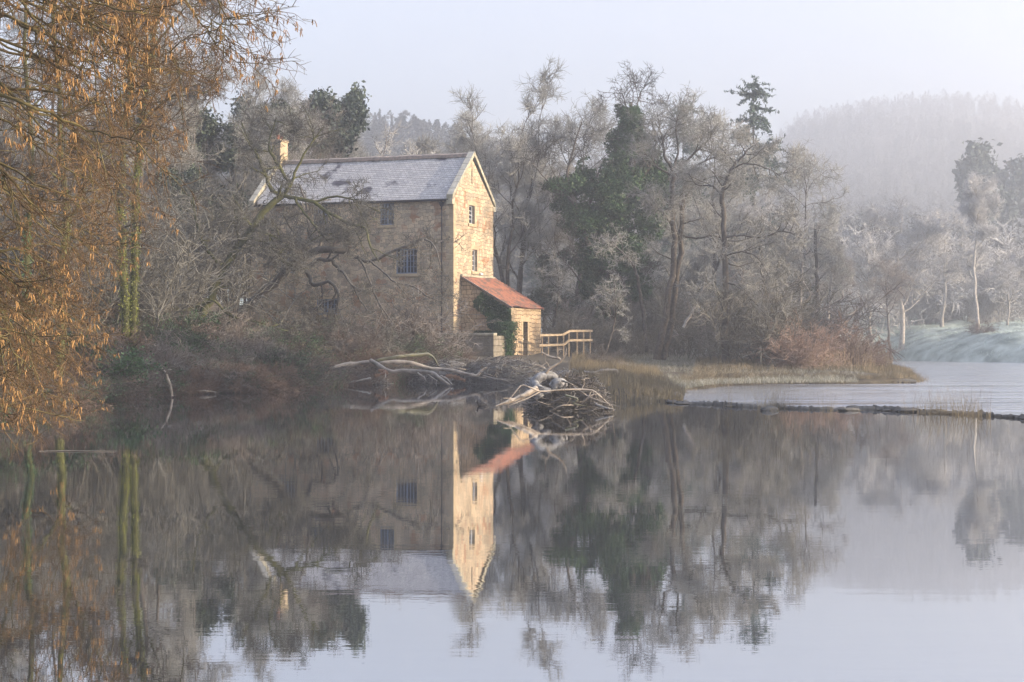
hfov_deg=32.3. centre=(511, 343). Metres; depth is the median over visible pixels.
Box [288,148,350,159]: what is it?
hillside tree
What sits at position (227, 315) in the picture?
bramble bush
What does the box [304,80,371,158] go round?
evergreen tree
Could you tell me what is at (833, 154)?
valley tree
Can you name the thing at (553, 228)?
woodland tree
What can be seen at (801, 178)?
bare tree
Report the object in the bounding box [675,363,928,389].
shore grass
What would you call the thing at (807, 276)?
slender tree
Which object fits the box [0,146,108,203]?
thicket
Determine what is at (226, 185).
hillside tree
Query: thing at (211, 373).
waterside bush
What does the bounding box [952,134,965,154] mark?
valley tree
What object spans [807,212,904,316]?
misty tree
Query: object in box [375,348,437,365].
driftwood log
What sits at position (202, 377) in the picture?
waterside bush
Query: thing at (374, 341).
bramble bush
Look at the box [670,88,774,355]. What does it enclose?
bare tree
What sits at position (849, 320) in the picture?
sapling
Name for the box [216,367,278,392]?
waterside bush
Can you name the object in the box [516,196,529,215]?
hill tree
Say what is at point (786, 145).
valley tree
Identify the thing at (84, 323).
bramble bush
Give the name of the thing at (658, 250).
woodland tree
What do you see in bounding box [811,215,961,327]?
misty tree
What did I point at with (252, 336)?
ivy bush
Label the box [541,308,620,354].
bank bush
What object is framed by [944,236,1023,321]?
misty tree
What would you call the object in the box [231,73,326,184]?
bare tree
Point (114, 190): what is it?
thicket
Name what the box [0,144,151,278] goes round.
thicket
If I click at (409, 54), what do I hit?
sky
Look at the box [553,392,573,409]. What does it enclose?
broken stick
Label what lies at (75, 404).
waterside bush
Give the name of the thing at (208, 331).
bramble bush
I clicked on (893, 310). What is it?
bank tree
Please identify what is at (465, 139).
bare tree
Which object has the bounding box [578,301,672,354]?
sapling
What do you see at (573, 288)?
woodland tree
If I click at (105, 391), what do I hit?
waterside bush
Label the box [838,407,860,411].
rock
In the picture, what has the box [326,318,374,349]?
bank bush
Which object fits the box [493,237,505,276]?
hill tree
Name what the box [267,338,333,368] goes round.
bramble bush
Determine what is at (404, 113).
hill tree
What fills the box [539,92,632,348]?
bare tree
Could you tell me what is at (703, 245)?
woodland tree
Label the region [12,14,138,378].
mossy trunk tree
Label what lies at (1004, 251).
misty tree
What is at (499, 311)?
wall ivy
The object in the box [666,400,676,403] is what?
rock
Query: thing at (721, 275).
woodland tree
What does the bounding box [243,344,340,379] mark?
bramble bush
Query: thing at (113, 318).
bramble bush
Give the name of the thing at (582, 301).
sapling
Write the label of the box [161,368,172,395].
dead stick
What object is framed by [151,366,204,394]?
waterside bush
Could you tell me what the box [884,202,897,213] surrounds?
valley tree
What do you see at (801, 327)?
sapling
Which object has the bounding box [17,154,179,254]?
thicket
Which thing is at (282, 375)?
waterside bush
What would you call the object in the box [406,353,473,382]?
brush pile
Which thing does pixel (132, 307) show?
ivy clad tree
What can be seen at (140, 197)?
thicket
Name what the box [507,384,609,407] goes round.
bare branch
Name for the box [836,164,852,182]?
valley tree
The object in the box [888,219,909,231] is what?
valley tree
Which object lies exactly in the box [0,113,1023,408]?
ground
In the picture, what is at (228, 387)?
waterside bush
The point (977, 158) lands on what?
pine tree
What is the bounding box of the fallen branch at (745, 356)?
[741,345,763,358]
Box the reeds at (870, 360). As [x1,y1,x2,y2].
[778,340,894,369]
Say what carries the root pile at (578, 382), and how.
in the water at (412, 533)
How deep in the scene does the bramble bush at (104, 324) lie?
90.00 m
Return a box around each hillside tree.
[124,169,153,214]
[161,133,237,205]
[206,153,262,315]
[210,146,250,281]
[214,175,241,304]
[246,138,295,214]
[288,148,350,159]
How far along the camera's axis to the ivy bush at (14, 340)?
65.69 m
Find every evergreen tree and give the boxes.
[150,162,211,267]
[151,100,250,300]
[219,90,303,234]
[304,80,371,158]
[527,247,585,348]
[620,258,660,353]
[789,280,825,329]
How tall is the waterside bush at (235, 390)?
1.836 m
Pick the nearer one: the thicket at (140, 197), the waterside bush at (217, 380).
the waterside bush at (217, 380)
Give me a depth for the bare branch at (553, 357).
96.96 m
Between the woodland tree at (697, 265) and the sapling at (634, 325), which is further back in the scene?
the woodland tree at (697, 265)
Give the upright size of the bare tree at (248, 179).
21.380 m
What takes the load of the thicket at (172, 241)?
on the ground at (980, 353)
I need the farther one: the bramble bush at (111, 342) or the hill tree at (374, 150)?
the hill tree at (374, 150)
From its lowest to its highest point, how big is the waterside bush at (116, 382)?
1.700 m
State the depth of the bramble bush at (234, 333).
91.58 m
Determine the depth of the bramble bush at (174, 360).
78.42 m
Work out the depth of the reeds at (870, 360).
123.96 m
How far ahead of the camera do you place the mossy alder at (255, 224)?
98.14 m
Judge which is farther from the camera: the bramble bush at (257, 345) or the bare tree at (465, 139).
the bare tree at (465, 139)
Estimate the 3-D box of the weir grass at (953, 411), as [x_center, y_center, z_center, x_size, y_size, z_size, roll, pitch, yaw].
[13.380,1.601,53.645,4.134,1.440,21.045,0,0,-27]
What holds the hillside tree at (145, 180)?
on the ground at (980, 353)
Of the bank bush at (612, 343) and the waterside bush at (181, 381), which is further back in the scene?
the bank bush at (612, 343)
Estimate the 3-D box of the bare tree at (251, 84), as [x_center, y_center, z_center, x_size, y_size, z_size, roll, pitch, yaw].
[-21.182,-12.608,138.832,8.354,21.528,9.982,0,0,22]
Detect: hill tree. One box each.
[368,136,381,155]
[393,110,409,122]
[400,116,407,150]
[411,119,425,139]
[445,139,465,152]
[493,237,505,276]
[493,254,515,289]
[498,189,513,216]
[501,224,520,270]
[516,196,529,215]
[523,250,541,297]
[534,245,568,292]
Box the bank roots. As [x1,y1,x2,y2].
[0,364,417,406]
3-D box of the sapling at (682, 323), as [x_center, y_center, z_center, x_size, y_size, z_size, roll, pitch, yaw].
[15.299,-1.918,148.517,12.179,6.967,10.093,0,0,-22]
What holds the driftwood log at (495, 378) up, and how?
on the water at (412, 533)
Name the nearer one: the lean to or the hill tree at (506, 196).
the lean to
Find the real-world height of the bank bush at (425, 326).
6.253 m
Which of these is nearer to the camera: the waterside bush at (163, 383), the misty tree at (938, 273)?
the waterside bush at (163, 383)
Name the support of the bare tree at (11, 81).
on the ground at (980, 353)
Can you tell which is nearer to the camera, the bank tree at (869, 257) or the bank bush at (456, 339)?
the bank bush at (456, 339)
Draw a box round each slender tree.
[534,243,577,326]
[584,223,661,351]
[584,274,633,351]
[674,263,725,327]
[737,223,780,294]
[769,221,807,300]
[783,255,819,322]
[802,227,834,343]
[819,253,849,322]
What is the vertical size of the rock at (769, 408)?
0.252 m
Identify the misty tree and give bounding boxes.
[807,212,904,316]
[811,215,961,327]
[874,244,938,321]
[882,244,979,327]
[906,245,1022,323]
[910,237,1003,320]
[914,245,1023,323]
[937,242,983,319]
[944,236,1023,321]
[947,219,1023,322]
[950,237,994,321]
[954,273,1019,322]
[973,236,1023,320]
[992,261,1012,320]
[1002,242,1023,299]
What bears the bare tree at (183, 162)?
on the ground at (980, 353)
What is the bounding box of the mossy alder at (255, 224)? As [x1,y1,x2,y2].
[118,94,413,342]
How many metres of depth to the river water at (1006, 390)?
95.47 m
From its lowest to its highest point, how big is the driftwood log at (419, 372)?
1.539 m
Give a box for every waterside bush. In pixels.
[27,366,115,408]
[40,374,133,404]
[75,378,122,401]
[90,370,124,402]
[103,358,152,397]
[132,357,176,396]
[136,362,192,395]
[146,365,186,394]
[148,370,203,394]
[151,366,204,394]
[154,364,226,393]
[166,363,202,393]
[176,364,228,394]
[182,365,248,393]
[190,358,256,393]
[194,359,281,392]
[204,369,232,392]
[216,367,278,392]
[216,374,249,392]
[222,360,297,391]
[233,362,301,392]
[241,360,317,391]
[245,358,318,389]
[262,370,294,390]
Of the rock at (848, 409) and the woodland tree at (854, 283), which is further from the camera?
the woodland tree at (854, 283)
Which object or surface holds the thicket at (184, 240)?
on the ground at (980, 353)
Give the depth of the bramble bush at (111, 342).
77.01 m
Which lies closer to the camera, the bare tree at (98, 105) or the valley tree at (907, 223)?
the bare tree at (98, 105)
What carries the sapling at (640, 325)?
on the ground at (980, 353)
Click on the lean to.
(525, 311)
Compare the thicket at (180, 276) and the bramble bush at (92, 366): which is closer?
the bramble bush at (92, 366)
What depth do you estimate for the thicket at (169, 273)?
100.14 m
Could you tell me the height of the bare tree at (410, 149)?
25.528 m
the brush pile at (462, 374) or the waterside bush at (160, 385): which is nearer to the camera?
the waterside bush at (160, 385)
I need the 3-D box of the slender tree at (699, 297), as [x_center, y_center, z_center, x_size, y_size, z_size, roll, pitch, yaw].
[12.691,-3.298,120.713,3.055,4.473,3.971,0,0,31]
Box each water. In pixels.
[0,383,1023,681]
[683,360,1023,414]
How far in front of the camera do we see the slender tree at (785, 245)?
139.93 m
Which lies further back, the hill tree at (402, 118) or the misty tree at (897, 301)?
the hill tree at (402, 118)
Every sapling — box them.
[526,273,676,353]
[528,277,631,352]
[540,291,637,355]
[541,303,596,349]
[550,273,720,355]
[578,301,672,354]
[581,272,715,357]
[582,294,683,356]
[613,268,713,354]
[633,284,734,356]
[638,269,767,360]
[643,282,805,360]
[644,276,796,354]
[649,279,732,355]
[669,259,908,366]
[671,264,828,369]
[679,271,881,357]
[689,320,751,359]
[767,306,855,363]
[785,297,885,343]
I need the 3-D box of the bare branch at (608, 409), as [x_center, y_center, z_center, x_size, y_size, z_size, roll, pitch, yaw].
[3.025,2.200,57.432,0.670,0.552,0.404,0,0,0]
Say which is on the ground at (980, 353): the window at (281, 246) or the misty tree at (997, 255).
the misty tree at (997, 255)
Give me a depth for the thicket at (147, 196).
109.80 m
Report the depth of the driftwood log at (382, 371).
94.89 m
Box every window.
[274,246,299,275]
[310,199,330,227]
[313,295,340,316]
[377,202,396,227]
[392,244,419,276]
[468,200,476,226]
[471,245,478,274]
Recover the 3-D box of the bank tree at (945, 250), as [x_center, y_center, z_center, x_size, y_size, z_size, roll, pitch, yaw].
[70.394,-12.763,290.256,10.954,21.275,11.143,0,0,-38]
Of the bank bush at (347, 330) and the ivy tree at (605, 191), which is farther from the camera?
the ivy tree at (605, 191)
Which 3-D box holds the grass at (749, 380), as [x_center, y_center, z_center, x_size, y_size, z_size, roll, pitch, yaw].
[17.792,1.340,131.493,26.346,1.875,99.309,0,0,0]
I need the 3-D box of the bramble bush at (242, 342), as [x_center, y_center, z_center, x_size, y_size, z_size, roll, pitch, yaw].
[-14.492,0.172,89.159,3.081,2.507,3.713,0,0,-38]
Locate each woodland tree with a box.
[530,202,578,336]
[558,239,585,298]
[622,218,670,286]
[647,203,711,297]
[649,228,667,285]
[659,212,709,350]
[683,199,726,353]
[683,249,712,290]
[711,243,756,290]
[765,222,837,279]
[771,229,848,299]
[812,252,858,316]
[819,233,855,323]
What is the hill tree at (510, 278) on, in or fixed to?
on the ground at (980, 353)
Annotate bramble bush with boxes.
[0,335,112,403]
[1,322,88,379]
[49,313,109,332]
[71,315,118,338]
[74,300,153,331]
[74,319,171,369]
[80,324,137,344]
[93,331,129,361]
[102,327,170,355]
[104,302,175,334]
[106,315,235,352]
[115,323,205,379]
[152,315,246,355]
[191,309,280,350]
[194,338,266,371]
[196,300,266,331]
[204,325,260,360]
[206,315,238,335]
[215,325,293,364]
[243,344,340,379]
[255,330,332,360]
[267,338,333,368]
[289,306,375,342]
[298,318,369,347]
[326,324,368,355]
[338,345,411,375]
[350,321,413,357]
[364,327,451,357]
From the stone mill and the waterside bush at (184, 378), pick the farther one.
the stone mill
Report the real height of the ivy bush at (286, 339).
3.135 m
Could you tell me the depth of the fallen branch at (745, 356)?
121.95 m
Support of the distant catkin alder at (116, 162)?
on the ground at (980, 353)
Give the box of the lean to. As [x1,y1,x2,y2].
[460,274,543,354]
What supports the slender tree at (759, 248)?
on the ground at (980, 353)
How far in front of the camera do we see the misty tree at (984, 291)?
297.66 m
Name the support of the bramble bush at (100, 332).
on the ground at (980, 353)
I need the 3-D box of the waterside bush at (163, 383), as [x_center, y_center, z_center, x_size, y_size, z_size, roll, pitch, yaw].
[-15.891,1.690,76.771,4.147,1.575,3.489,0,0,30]
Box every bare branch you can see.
[495,386,538,406]
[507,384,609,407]
[509,390,539,405]
[540,347,563,360]
[540,348,566,373]
[565,394,586,405]
[586,388,615,411]
[595,403,612,411]
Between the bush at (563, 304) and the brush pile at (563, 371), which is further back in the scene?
the bush at (563, 304)
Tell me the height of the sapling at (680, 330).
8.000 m
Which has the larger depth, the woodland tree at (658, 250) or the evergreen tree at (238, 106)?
the woodland tree at (658, 250)
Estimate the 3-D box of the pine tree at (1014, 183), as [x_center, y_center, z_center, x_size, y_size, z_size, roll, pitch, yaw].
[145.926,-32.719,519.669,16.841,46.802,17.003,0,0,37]
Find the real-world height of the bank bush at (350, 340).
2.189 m
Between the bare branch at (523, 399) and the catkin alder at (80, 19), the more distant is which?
the bare branch at (523, 399)
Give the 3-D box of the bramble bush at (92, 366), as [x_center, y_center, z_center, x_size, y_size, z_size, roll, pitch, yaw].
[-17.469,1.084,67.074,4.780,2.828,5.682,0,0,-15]
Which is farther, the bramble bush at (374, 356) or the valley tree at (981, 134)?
the valley tree at (981, 134)
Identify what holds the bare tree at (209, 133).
on the ground at (980, 353)
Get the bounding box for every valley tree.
[781,138,792,155]
[798,183,814,197]
[829,151,842,173]
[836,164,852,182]
[836,218,853,238]
[842,223,902,316]
[871,194,891,209]
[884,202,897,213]
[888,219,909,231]
[892,201,921,225]
[893,228,915,255]
[908,209,942,224]
[942,201,967,227]
[946,161,955,179]
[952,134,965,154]
[965,122,973,144]
[973,131,985,142]
[973,135,990,145]
[988,240,1009,253]
[1011,239,1023,271]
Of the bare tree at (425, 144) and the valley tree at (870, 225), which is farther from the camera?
the valley tree at (870, 225)
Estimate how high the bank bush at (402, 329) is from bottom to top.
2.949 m
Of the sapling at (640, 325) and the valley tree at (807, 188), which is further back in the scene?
the valley tree at (807, 188)
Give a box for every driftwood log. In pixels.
[325,360,370,369]
[344,377,370,383]
[369,358,452,385]
[374,369,387,377]
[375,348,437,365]
[379,360,486,376]
[445,374,466,381]
[483,375,511,383]
[583,368,617,375]
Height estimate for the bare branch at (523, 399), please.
0.524 m
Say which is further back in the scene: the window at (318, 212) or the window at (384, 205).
the window at (318, 212)
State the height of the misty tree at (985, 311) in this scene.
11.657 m
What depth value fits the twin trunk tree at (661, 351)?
127.83 m
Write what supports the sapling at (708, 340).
on the ground at (980, 353)
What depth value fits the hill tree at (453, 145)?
585.84 m
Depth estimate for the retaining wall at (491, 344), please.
115.68 m
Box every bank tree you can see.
[814,270,923,342]
[815,205,852,306]
[839,223,909,343]
[852,193,964,352]
[853,259,919,361]
[884,276,1023,324]
[916,205,982,326]
[952,169,1006,328]
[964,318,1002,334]
[986,261,1023,324]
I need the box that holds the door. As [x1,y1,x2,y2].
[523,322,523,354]
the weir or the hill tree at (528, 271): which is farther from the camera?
the hill tree at (528, 271)
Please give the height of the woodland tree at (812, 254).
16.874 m
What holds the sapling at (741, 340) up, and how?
on the ground at (980, 353)
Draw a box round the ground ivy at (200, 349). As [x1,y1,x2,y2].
[0,336,462,410]
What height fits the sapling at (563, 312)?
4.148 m
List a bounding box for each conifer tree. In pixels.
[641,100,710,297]
[708,75,814,295]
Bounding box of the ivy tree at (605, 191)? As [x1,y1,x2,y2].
[509,61,687,350]
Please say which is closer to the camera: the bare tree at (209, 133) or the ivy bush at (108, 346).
the ivy bush at (108, 346)
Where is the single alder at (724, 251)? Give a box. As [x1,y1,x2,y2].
[665,123,816,363]
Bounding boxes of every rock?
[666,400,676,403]
[676,402,690,404]
[760,406,777,410]
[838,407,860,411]
[897,379,916,382]
[900,408,919,412]
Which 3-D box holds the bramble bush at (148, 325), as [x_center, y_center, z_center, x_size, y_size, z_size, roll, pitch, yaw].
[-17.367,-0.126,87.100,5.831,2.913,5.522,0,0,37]
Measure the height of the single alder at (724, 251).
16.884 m
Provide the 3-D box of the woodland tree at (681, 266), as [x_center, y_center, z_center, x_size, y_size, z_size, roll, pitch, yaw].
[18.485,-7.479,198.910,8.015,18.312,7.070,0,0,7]
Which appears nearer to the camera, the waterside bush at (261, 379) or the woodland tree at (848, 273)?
the waterside bush at (261, 379)
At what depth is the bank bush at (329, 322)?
111.56 m
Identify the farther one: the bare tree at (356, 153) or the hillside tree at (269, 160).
the bare tree at (356, 153)
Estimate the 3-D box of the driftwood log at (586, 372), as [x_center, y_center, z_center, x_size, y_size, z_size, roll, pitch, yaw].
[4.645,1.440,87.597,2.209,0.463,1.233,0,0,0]
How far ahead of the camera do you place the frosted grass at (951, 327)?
276.10 m
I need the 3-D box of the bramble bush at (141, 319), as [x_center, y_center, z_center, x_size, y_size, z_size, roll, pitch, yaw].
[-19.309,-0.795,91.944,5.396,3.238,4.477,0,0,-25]
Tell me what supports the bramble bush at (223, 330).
on the ground at (980, 353)
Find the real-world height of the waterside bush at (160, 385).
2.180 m
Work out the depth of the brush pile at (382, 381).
96.78 m
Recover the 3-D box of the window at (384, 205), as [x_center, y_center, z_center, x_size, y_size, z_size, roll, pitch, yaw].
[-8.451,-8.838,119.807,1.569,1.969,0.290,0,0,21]
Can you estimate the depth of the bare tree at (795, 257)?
164.33 m
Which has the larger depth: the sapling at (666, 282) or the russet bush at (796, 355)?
the sapling at (666, 282)
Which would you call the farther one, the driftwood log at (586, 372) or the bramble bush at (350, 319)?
the bramble bush at (350, 319)
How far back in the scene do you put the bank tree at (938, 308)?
296.67 m
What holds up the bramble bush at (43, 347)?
on the ground at (980, 353)
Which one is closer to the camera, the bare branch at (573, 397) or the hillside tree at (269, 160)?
the bare branch at (573, 397)
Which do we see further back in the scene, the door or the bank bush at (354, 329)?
the door
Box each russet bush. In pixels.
[740,335,815,367]
[756,310,856,370]
[798,309,890,367]
[852,332,899,366]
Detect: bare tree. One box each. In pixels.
[0,0,150,187]
[0,51,42,169]
[48,26,176,201]
[78,0,215,198]
[109,22,202,188]
[129,27,270,301]
[186,53,288,312]
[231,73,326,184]
[238,88,328,217]
[265,94,354,162]
[323,89,371,157]
[354,119,436,156]
[401,133,443,154]
[429,106,528,254]
[448,53,582,293]
[502,120,567,347]
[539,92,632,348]
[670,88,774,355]
[728,193,824,299]
[756,138,852,308]
[771,224,806,314]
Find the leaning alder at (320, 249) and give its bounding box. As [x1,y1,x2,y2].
[217,177,468,357]
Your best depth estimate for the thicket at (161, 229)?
89.07 m
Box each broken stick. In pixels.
[551,381,574,403]
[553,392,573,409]
[560,374,577,392]
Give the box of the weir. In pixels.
[659,399,1023,419]
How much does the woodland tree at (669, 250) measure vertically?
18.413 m
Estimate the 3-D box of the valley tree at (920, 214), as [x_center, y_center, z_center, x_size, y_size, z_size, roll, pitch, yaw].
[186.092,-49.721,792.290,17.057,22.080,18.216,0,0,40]
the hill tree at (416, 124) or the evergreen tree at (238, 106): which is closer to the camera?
the evergreen tree at (238, 106)
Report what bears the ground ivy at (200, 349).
on the ground at (980, 353)
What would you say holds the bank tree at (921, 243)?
on the ground at (980, 353)
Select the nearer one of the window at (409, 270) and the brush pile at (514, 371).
the brush pile at (514, 371)
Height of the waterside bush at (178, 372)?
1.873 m
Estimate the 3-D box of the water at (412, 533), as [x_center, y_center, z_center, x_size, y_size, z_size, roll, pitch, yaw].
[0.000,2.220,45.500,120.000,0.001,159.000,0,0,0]
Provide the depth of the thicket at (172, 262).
103.86 m
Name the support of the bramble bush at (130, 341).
on the ground at (980, 353)
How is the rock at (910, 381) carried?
on the ground at (980, 353)
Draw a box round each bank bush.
[264,319,340,345]
[291,314,345,335]
[323,315,371,349]
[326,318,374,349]
[336,318,442,355]
[337,330,401,359]
[348,280,502,358]
[400,316,480,357]
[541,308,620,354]
[578,343,628,365]
[581,309,652,357]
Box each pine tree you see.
[952,137,1013,224]
[988,153,1023,252]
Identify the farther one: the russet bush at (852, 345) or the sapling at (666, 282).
the sapling at (666, 282)
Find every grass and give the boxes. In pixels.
[573,350,868,390]
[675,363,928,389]
[721,373,1023,417]
[872,316,1023,356]
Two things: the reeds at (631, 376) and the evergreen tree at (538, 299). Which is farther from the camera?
the evergreen tree at (538, 299)
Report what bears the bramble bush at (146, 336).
on the ground at (980, 353)
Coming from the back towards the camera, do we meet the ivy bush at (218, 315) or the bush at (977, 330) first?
the bush at (977, 330)
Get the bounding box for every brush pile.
[350,373,392,384]
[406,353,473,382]
[447,354,557,384]
[451,358,488,383]
[524,365,601,384]
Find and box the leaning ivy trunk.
[0,5,82,367]
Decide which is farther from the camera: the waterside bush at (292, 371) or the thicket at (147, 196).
the thicket at (147, 196)
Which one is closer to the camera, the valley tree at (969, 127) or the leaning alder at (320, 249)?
the leaning alder at (320, 249)
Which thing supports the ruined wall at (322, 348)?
on the ground at (980, 353)
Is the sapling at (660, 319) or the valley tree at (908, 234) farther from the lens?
the valley tree at (908, 234)
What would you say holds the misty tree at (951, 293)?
on the ground at (980, 353)
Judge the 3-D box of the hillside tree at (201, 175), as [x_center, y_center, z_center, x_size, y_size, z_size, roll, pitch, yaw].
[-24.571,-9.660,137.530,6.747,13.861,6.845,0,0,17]
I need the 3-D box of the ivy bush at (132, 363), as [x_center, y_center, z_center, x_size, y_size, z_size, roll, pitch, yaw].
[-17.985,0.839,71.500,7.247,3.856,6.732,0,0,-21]
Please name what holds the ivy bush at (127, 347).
on the ground at (980, 353)
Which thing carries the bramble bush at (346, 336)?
on the ground at (980, 353)
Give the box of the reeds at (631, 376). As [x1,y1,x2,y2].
[568,351,684,403]
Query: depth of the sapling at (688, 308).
167.49 m
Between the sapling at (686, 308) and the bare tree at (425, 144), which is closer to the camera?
the sapling at (686, 308)
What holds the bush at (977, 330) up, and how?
on the ground at (980, 353)
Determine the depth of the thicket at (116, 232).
97.91 m
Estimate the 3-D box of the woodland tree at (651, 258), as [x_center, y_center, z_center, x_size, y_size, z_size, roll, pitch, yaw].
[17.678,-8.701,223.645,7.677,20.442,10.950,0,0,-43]
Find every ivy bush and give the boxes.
[0,313,54,367]
[1,318,76,360]
[7,311,138,362]
[12,322,166,398]
[46,333,143,368]
[128,322,207,359]
[146,308,231,357]
[185,303,243,338]
[226,316,308,351]
[231,326,291,354]
[494,321,524,355]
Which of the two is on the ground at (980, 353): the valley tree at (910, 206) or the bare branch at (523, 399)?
the valley tree at (910, 206)
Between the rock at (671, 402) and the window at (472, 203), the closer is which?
the rock at (671, 402)
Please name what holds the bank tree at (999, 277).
on the ground at (980, 353)
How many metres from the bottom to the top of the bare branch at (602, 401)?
0.874 m
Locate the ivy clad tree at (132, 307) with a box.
[37,0,269,350]
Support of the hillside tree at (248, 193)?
on the ground at (980, 353)
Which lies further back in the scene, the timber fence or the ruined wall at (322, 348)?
the timber fence
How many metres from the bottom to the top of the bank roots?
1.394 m
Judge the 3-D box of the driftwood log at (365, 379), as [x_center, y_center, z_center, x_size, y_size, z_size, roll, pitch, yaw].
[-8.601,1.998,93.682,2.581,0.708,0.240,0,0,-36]
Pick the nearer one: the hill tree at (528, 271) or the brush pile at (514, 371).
the brush pile at (514, 371)
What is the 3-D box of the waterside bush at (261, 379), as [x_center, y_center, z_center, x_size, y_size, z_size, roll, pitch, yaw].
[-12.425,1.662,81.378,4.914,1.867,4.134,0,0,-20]
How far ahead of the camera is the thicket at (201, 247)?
97.99 m
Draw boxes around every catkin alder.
[0,0,258,426]
[0,0,316,463]
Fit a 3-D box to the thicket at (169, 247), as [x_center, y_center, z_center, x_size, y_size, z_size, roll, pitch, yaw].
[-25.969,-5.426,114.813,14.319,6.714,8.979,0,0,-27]
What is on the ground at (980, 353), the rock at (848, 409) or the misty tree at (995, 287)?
the misty tree at (995, 287)
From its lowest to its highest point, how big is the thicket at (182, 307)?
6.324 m
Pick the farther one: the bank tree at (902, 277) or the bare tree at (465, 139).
the bank tree at (902, 277)
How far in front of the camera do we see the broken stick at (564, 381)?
57.94 m
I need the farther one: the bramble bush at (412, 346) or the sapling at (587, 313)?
the sapling at (587, 313)
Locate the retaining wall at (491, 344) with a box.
[422,333,506,356]
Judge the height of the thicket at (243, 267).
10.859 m
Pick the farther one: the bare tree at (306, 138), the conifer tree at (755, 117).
the conifer tree at (755, 117)
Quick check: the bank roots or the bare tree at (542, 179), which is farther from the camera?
the bare tree at (542, 179)
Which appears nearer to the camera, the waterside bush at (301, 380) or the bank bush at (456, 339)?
the waterside bush at (301, 380)
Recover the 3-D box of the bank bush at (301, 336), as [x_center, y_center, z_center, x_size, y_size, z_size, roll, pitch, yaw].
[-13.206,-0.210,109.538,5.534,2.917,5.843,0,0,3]
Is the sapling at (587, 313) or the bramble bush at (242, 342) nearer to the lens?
the bramble bush at (242, 342)
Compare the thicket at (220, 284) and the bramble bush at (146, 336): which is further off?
the thicket at (220, 284)
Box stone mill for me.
[248,135,495,340]
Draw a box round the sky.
[0,0,1023,169]
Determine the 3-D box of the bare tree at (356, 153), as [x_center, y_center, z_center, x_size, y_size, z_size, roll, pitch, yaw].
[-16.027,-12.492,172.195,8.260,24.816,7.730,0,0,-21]
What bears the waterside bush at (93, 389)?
on the ground at (980, 353)
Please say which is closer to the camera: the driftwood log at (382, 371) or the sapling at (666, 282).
the driftwood log at (382, 371)
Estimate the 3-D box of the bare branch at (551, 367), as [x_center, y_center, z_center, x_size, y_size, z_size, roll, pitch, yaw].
[1.389,0.559,58.599,0.953,0.878,0.232,0,0,-15]
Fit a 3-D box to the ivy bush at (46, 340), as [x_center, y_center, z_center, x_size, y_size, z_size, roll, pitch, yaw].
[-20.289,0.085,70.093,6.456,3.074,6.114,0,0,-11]
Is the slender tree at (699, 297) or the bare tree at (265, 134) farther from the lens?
the bare tree at (265, 134)
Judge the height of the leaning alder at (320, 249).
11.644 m
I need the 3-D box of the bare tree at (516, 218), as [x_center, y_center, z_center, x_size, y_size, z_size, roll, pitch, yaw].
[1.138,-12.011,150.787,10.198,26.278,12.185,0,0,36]
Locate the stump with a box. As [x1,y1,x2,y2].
[529,371,567,399]
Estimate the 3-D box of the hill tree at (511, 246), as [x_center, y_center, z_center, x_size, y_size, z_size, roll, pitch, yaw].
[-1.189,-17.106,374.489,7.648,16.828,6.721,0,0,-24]
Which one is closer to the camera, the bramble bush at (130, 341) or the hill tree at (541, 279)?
the bramble bush at (130, 341)
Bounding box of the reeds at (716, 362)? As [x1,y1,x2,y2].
[691,354,909,377]
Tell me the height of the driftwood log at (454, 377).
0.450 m
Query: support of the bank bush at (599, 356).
on the ground at (980, 353)
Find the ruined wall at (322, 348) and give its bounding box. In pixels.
[289,341,338,353]
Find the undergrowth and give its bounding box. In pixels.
[0,336,483,410]
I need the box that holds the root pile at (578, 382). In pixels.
[521,370,615,410]
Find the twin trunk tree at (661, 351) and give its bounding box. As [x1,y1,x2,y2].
[616,82,770,359]
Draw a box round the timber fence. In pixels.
[539,330,592,356]
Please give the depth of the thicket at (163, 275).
85.96 m
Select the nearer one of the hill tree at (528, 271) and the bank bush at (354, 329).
the bank bush at (354, 329)
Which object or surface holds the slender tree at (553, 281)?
on the ground at (980, 353)
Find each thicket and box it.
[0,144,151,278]
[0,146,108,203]
[0,148,161,308]
[0,155,172,323]
[0,168,249,340]
[0,172,206,332]
[0,184,161,285]
[2,220,146,305]
[7,138,174,261]
[8,181,215,304]
[10,184,258,322]
[14,147,209,240]
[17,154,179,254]
[38,232,287,334]
[79,186,170,287]
[91,243,212,308]
[92,216,202,289]
[116,210,192,286]
[127,226,234,303]
[138,211,195,274]
[141,168,342,323]
[142,195,243,308]
[179,235,245,313]
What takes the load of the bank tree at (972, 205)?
on the ground at (980, 353)
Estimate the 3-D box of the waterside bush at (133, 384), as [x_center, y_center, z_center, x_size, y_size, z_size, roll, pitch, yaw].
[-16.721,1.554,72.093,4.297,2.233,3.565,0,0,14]
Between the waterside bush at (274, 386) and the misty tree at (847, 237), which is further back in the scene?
the misty tree at (847, 237)
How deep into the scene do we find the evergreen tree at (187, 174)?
119.18 m
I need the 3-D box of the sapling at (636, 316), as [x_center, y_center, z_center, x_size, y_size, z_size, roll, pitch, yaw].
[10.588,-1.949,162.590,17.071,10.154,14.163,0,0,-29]
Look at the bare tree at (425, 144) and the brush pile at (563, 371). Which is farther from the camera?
the bare tree at (425, 144)
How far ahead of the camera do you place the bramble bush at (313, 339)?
97.15 m
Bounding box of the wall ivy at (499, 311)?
[473,292,511,335]
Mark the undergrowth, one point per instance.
(345, 359)
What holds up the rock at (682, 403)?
on the weir
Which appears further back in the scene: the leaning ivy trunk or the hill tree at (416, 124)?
the hill tree at (416, 124)
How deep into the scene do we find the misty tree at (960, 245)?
306.56 m
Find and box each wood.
[34,108,849,309]
[587,87,1023,269]
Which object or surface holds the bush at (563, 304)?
on the ground at (980, 353)

